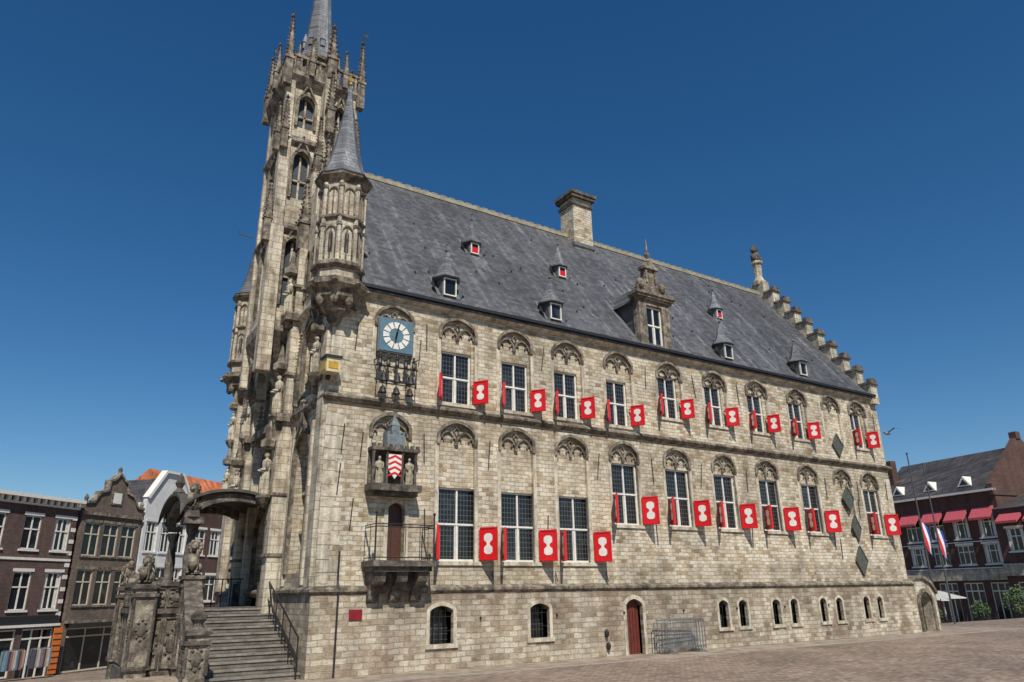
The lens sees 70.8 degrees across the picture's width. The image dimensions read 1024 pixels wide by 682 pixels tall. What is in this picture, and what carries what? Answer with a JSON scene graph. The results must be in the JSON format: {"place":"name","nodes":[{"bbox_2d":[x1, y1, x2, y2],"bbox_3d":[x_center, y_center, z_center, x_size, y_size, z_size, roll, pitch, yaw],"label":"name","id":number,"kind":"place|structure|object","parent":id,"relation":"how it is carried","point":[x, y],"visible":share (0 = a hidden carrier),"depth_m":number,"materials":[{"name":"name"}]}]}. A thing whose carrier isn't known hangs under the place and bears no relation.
{"place":"outdoors","nodes":[
{"label":"outdoors","id":0,"kind":"place"},
{"bbox_2d":[0,618,1023,681],"bbox_3d":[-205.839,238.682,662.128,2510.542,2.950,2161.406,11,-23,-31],"label":"ground","id":1,"kind":"structure","parent":0,"point":[993,656],"depth_m":20.81,"materials":[{"name":"brick"}]},
{"bbox_2d":[0,649,25,678],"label":"clothes rack","id":2,"kind":"object","parent":1,"relation":"on","point":[10,660],"visible":1,"depth_m":41.58,"materials":[{"name":"fabric"}]},
{"bbox_2d":[0,495,78,679],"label":"walls","id":3,"kind":"structure","parent":1,"relation":"on","point":[12,531],"depth_m":45.15,"materials":[{"name":"brown brick"}]},
{"bbox_2d":[0,615,58,625],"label":"shop fascia","id":4,"kind":"structure","parent":3,"relation":"attached to","point":[26,620],"depth_m":44.55,"materials":[{"name":"black metal"}]},
{"bbox_2d":[0,512,70,678],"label":"window frames","id":5,"kind":"structure","parent":3,"relation":"attached to","point":[58,578],"depth_m":45.75,"materials":[{"name":"white wood"}]},
{"bbox_2d":[0,514,68,678],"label":"window glass","id":6,"kind":"object","parent":5,"relation":"in","point":[6,644],"visible":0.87,"depth_m":44.98,"materials":[{"name":"grey glass"}]},
{"bbox_2d":[0,509,73,612],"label":"lintels and sills","id":7,"kind":"object","parent":3,"relation":"attached to","point":[34,550],"visible":1,"depth_m":45.61,"materials":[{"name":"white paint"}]},
{"bbox_2d":[0,489,86,628],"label":"cornice and bands","id":8,"kind":"structure","parent":3,"relation":"attached to","point":[31,497],"depth_m":46.03,"materials":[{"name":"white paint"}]},
{"bbox_2d":[47,627,62,673],"bbox_3d":[-28.929,19.583,45.556,0.065,2.700,0.600,-7,-20,16],"label":"orange shop banner","id":9,"kind":"object","parent":3,"relation":"attached to","point":[56,642],"visible":0.86,"depth_m":45.56,"materials":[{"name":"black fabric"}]},
{"bbox_2d":[26,647,52,677],"bbox_3d":[-28.482,19.321,43.339,0.500,1.618,1.358,-7,-20,16],"label":"clothes rack","id":10,"kind":"object","parent":1,"relation":"on","point":[40,657],"visible":1,"depth_m":43.14,"materials":[{"name":"fabric"}]},
{"bbox_2d":[49,476,143,674],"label":"walls","id":11,"kind":"structure","parent":1,"relation":"on","point":[102,504],"depth_m":49.91,"materials":[{"name":"brick"}]},
{"bbox_2d":[66,621,112,627],"bbox_3d":[-28.005,19.320,49.164,0.900,0.250,4.900,-7,-20,16],"label":"shop fascia","id":12,"kind":"object","parent":11,"relation":"attached to","point":[89,624],"visible":0.64,"depth_m":47.71,"materials":[{"name":"black metal"}]},
{"bbox_2d":[59,522,135,672],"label":"window frames","id":13,"kind":"structure","parent":11,"relation":"attached to","point":[101,582],"depth_m":49.73,"materials":[{"name":"beige wood"}]},
{"bbox_2d":[60,523,133,671],"bbox_3d":[-28.597,17.616,49.945,3.611,9.480,3.039,11,-23,-31],"label":"window glass","id":14,"kind":"object","parent":13,"relation":"in","point":[72,651],"visible":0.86,"depth_m":49.34,"materials":[{"name":"grey glass"}]},
{"bbox_2d":[70,519,137,607],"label":"lintels and sills","id":15,"kind":"object","parent":11,"relation":"attached to","point":[104,568],"visible":0.91,"depth_m":50.23,"materials":[{"name":"stone"}]},
{"bbox_2d":[64,466,144,623],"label":"gable copings","id":16,"kind":"object","parent":11,"relation":"attached to","point":[106,488],"visible":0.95,"depth_m":51.57,"materials":[{"name":"stone"}]},
{"bbox_2d":[113,493,122,503],"bbox_3d":[-28.499,11.387,52.057,0.020,0.750,0.700,-7,-20,16],"label":"attic window","id":17,"kind":"structure","parent":11,"relation":"attached to","point":[117,498],"depth_m":52.05,"materials":[{"name":"white paint"}]},
{"bbox_2d":[135,473,187,575],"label":"walls","id":18,"kind":"structure","parent":1,"relation":"on","point":[155,502],"depth_m":55.44,"materials":[{"name":"grey paint"}]},
{"bbox_2d":[128,478,155,501],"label":"roof","id":19,"kind":"structure","parent":18,"relation":"on","point":[139,489],"depth_m":57.25,"materials":[{"name":"tile"}]},
{"bbox_2d":[139,518,182,567],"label":"lintels and sills","id":20,"kind":"object","parent":18,"relation":"attached to","point":[156,565],"visible":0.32,"depth_m":55.17,"materials":[{"name":"white stone"}]},
{"bbox_2d":[143,521,185,580],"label":"window frames","id":21,"kind":"structure","parent":18,"relation":"on","point":[165,533],"depth_m":55.78,"materials":[{"name":"white wood"}]},
{"bbox_2d":[145,522,184,580],"bbox_3d":[-27.026,19.027,54.813,3.304,9.980,2.782,11,-23,-31],"label":"window glass","id":22,"kind":"object","parent":21,"relation":"in","point":[161,549],"visible":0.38,"depth_m":55.56,"materials":[{"name":"grey glass"}]},
{"bbox_2d":[143,470,189,498],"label":"gable trim","id":23,"kind":"structure","parent":18,"relation":"attached to","point":[154,486],"depth_m":56.18,"materials":[{"name":"white paint"}]},
{"bbox_2d":[105,473,299,681],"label":"stone entrance staircase","id":24,"kind":"structure","parent":1,"relation":"on","point":[166,625],"depth_m":20.95,"materials":[{"name":"grey stone"}]},
{"bbox_2d":[199,506,222,606],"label":"walls","id":25,"kind":"structure","parent":1,"relation":"on","point":[209,564],"depth_m":60.46,"materials":[{"name":"red brick"}]},
{"bbox_2d":[135,468,222,492],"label":"roof","id":26,"kind":"structure","parent":25,"relation":"on","point":[206,485],"depth_m":65.25,"materials":[{"name":"orange tile"}]},
{"bbox_2d":[191,527,220,602],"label":"lintels and sills","id":27,"kind":"object","parent":25,"relation":"attached to","point":[204,528],"visible":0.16,"depth_m":60.17,"materials":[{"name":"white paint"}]},
{"bbox_2d":[195,529,219,600],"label":"window frames","id":28,"kind":"structure","parent":25,"relation":"attached to","point":[217,543],"depth_m":60.80,"materials":[{"name":"white wood"}]},
{"bbox_2d":[195,530,218,599],"bbox_3d":[-24.800,19.501,62.334,6.828,5.580,5.739,11,-23,-31],"label":"window glass","id":29,"kind":"object","parent":28,"relation":"in","point":[207,577],"visible":0.21,"depth_m":60.14,"materials":[{"name":"grey glass"}]},
{"bbox_2d":[214,0,921,679],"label":"gothic town hall","id":30,"kind":"structure","parent":1,"relation":"on","point":[462,434],"depth_m":26.70,"materials":[{"name":"stone"}]},
{"bbox_2d":[386,503,401,559],"bbox_3d":[-3.638,5.791,21.860,0.550,1.710,0.080,11,-23,-31],"label":"balcony door","id":31,"kind":"structure","parent":30,"relation":"in","point":[394,511],"depth_m":21.85,"materials":[{"name":"brown wood"}]},
{"bbox_2d":[429,603,741,643],"bbox_3d":[7.122,10.414,27.548,23.260,1.140,0.056,11,-23,-31],"label":"cellar window glass","id":32,"kind":"structure","parent":30,"relation":"in","point":[536,608],"depth_m":21.92,"materials":[{"name":"black glass"}]},
{"bbox_2d":[443,242,807,375],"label":"dormer window frames","id":33,"kind":"structure","parent":30,"relation":"in","point":[652,326],"depth_m":30.50,"materials":[{"name":"white paint"}]},
{"bbox_2d":[626,599,640,653],"bbox_3d":[4.187,10.184,25.462,0.740,2.050,0.125,11,-23,-31],"label":"cellar door","id":34,"kind":"structure","parent":30,"relation":"in","point":[632,609],"depth_m":25.47,"materials":[{"name":"red wood"}]},
{"bbox_2d":[438,353,880,560],"bbox_3d":[7.829,5.345,29.824,24.410,7.430,0.040,11,-23,-31],"label":"window glass","id":35,"kind":"structure","parent":30,"relation":"in","point":[465,500],"depth_m":25.84,"materials":[{"name":"black glass"}]},
{"bbox_2d":[437,351,882,562],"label":"window frames","id":36,"kind":"structure","parent":30,"relation":"in","point":[454,378],"depth_m":27.09,"materials":[{"name":"white paint"}]},
{"bbox_2d":[374,628,1023,681],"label":"kerb","id":37,"kind":"structure","parent":1,"relation":"on","point":[660,658],"depth_m":23.07,"materials":[{"name":"stone"}]},
{"bbox_2d":[905,452,941,625],"bbox_3d":[23.885,11.237,41.495,0.790,9.630,0.166,11,-23,-31],"label":"flagpole","id":38,"kind":"object","parent":1,"relation":"on","point":[925,534],"visible":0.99,"depth_m":41.45,"materials":[{"name":"grey metal"}]},
{"bbox_2d":[907,576,941,631],"bbox_3d":[20.240,13.395,35.614,2.426,3.389,0.770,11,-23,-31],"label":"stone gateway","id":39,"kind":"object","parent":1,"relation":"on","point":[925,591],"visible":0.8,"depth_m":35.72,"materials":[{"name":"beige stone"}]},
{"bbox_2d":[921,600,927,630],"bbox_3d":[20.149,13.562,35.726,1.040,2.150,0.100,11,-23,-31],"label":"gateway door","id":40,"kind":"structure","parent":39,"relation":"in","point":[921,600],"depth_m":35.91,"materials":[{"name":"black metal"}]},
{"bbox_2d":[921,463,955,623],"bbox_3d":[25.835,11.998,43.309,0.790,9.330,0.166,11,-23,-31],"label":"flagpole","id":41,"kind":"object","parent":1,"relation":"on","point":[941,540],"visible":1,"depth_m":43.14,"materials":[{"name":"grey metal"}]},
{"bbox_2d":[936,591,965,622],"bbox_3d":[35.351,21.993,59.124,3.696,2.800,3.696,-14,-23,32],"label":"parasol","id":42,"kind":"object","parent":1,"relation":"on","point":[940,595],"visible":0.64,"depth_m":58.35,"materials":[{"name":"white fabric"}]},
{"bbox_2d":[894,491,1016,622],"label":"walls","id":43,"kind":"structure","parent":1,"relation":"on","point":[969,501],"depth_m":67.89,"materials":[{"name":"red brick"}]},
{"bbox_2d":[899,505,992,526],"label":"red awnings","id":44,"kind":"object","parent":43,"relation":"attached to","point":[976,513],"visible":0.71,"depth_m":68.27,"materials":[{"name":"red fabric"}]},
{"bbox_2d":[891,448,1003,502],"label":"roof","id":45,"kind":"structure","parent":43,"relation":"on","point":[946,475],"depth_m":72.17,"materials":[{"name":"tile"}]},
{"bbox_2d":[892,476,971,496],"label":"roof dormers","id":46,"kind":"object","parent":45,"relation":"on","point":[932,485],"visible":0.61,"depth_m":71.78,"materials":[{"name":"white wood"}]},
{"bbox_2d":[894,479,967,494],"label":"roof dormer glass","id":47,"kind":"object","parent":46,"relation":"in","point":[963,482],"visible":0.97,"depth_m":71.75,"materials":[{"name":"glass"}]},
{"bbox_2d":[893,488,1002,570],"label":"white bands","id":48,"kind":"object","parent":43,"relation":"attached to","point":[949,494],"visible":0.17,"depth_m":68.41,"materials":[{"name":"paint"}]},
{"bbox_2d":[901,513,1003,567],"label":"lintels and sills","id":49,"kind":"object","parent":43,"relation":"attached to","point":[962,544],"visible":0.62,"depth_m":67.33,"materials":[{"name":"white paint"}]},
{"bbox_2d":[886,431,1023,495],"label":"end gables","id":50,"kind":"object","parent":43,"relation":"on","point":[1006,477],"visible":0.85,"depth_m":67.02,"materials":[{"name":"red brick"}]},
{"bbox_2d":[907,568,1007,580],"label":"sandstone band","id":51,"kind":"object","parent":43,"relation":"attached to","point":[975,574],"visible":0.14,"depth_m":66.56,"materials":[{"name":"stone"}]},
{"bbox_2d":[906,513,1012,622],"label":"window frames","id":52,"kind":"structure","parent":43,"relation":"attached to","point":[980,521],"depth_m":66.80,"materials":[{"name":"white wood"}]},
{"bbox_2d":[907,517,1014,622],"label":"window glass","id":53,"kind":"object","parent":52,"relation":"in","point":[982,594],"visible":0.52,"depth_m":66.81,"materials":[{"name":"grey glass"}]},
{"bbox_2d":[944,614,968,622],"bbox_3d":[35.948,22.698,58.476,1.720,0.914,1.811,11,-23,-31],"label":"cafe table and chairs","id":54,"kind":"object","parent":1,"relation":"on","point":[947,620],"visible":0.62,"depth_m":58.27,"materials":[{"name":"black metal"}]},
{"bbox_2d":[969,600,991,620],"bbox_3d":[39.538,22.838,60.666,1.591,1.944,1.553,11,-23,-31],"label":"planter with shrub","id":55,"kind":"object","parent":1,"relation":"on","point":[977,605],"visible":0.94,"depth_m":60.56,"materials":[{"name":"green plant"}]},
{"bbox_2d":[971,611,998,620],"bbox_3d":[37.612,22.067,57.403,1.838,0.914,1.628,11,-23,-31],"label":"cafe table and chairs","id":56,"kind":"object","parent":1,"relation":"on","point":[985,618],"visible":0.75,"depth_m":57.30,"materials":[{"name":"black metal"}]},
{"bbox_2d":[992,506,1023,612],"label":"walls","id":57,"kind":"structure","parent":1,"relation":"on","point":[1010,558],"depth_m":62.21,"materials":[{"name":"red brick"}]},
{"bbox_2d":[991,493,1023,509],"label":"roof","id":58,"kind":"structure","parent":57,"relation":"on","point":[1017,501],"depth_m":63.87,"materials":[{"name":"tile"}]},
{"bbox_2d":[994,511,1023,523],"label":"red awnings","id":59,"kind":"object","parent":57,"relation":"attached to","point":[1008,517],"visible":1,"depth_m":62.11,"materials":[{"name":"red fabric"}]},
{"bbox_2d":[1003,563,1023,575],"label":"sandstone band","id":60,"kind":"object","parent":57,"relation":"attached to","point":[1014,569],"visible":1,"depth_m":61.54,"materials":[{"name":"stone"}]},
{"bbox_2d":[1003,525,1023,552],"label":"lintels and sills","id":61,"kind":"object","parent":57,"relation":"attached to","point":[1014,526],"visible":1,"depth_m":62.00,"materials":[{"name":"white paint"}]},
{"bbox_2d":[1006,527,1023,602],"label":"window frames","id":62,"kind":"structure","parent":57,"relation":"attached to","point":[1010,536],"depth_m":62.02,"materials":[{"name":"white wood"}]},
{"bbox_2d":[1007,528,1023,598],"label":"window glass","id":63,"kind":"object","parent":62,"relation":"in","point":[1020,542],"visible":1,"depth_m":61.83,"materials":[{"name":"grey glass"}]},
{"bbox_2d":[1002,584,1023,617],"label":"planter with shrub","id":64,"kind":"object","parent":1,"relation":"on","point":[1018,615],"visible":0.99,"depth_m":57.94,"materials":[{"name":"green plant"}]},
{"bbox_2d":[0,0,1023,506],"label":"sky","id":65,"kind":"structure","parent":0,"point":[870,153],"materials":[{"name":"blue"}]},
{"bbox_2d":[75,626,1017,681],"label":"pavement","id":66,"kind":"structure","parent":0,"point":[470,670],"depth_m":22.79,"materials":[{"name":"grey stone"}]},
{"bbox_2d":[653,618,698,653],"bbox_3d":[5.874,10.542,25.736,2.035,1.132,0.571,10,-22,-29],"label":"crowd barrier","id":67,"kind":"object","parent":66,"relation":"on","point":[673,635],"visible":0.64,"depth_m":25.68,"materials":[{"name":"metal"}]},
{"bbox_2d":[657,618,701,653],"bbox_3d":[5.981,10.522,25.685,2.034,1.132,0.584,11,-23,-31],"label":"crowd barrier","id":68,"kind":"object","parent":66,"relation":"on","point":[679,635],"visible":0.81,"depth_m":25.69,"materials":[{"name":"metal"}]},
{"bbox_2d":[661,618,704,653],"bbox_3d":[6.087,10.502,25.634,2.034,1.132,0.597,11,-23,-31],"label":"crowd barrier","id":69,"kind":"object","parent":66,"relation":"on","point":[680,635],"visible":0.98,"depth_m":25.57,"materials":[{"name":"metal"}]},
{"bbox_2d":[665,618,707,653],"bbox_3d":[6.193,10.483,25.582,2.035,1.132,0.571,12,-23,-33],"label":"crowd barrier","id":70,"kind":"object","parent":66,"relation":"on","point":[701,645],"visible":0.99,"depth_m":25.59,"materials":[{"name":"metal"}]},
{"bbox_2d":[882,428,898,434],"bbox_3d":[22.106,5.365,42.420,0.780,0.360,1.700,11,-23,-31],"label":"flying gull","id":71,"kind":"object","parent":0,"point":[886,433],"visible":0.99,"depth_m":42.26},
{"bbox_2d":[939,609,945,622],"bbox_3d":[37.882,24.629,64.229,1.231,1.702,1.251,11,-23,-31],"label":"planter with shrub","id":72,"kind":"object","parent":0,"point":[940,612],"visible":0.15,"depth_m":63.84,"materials":[{"name":"green plant"}]}
]}

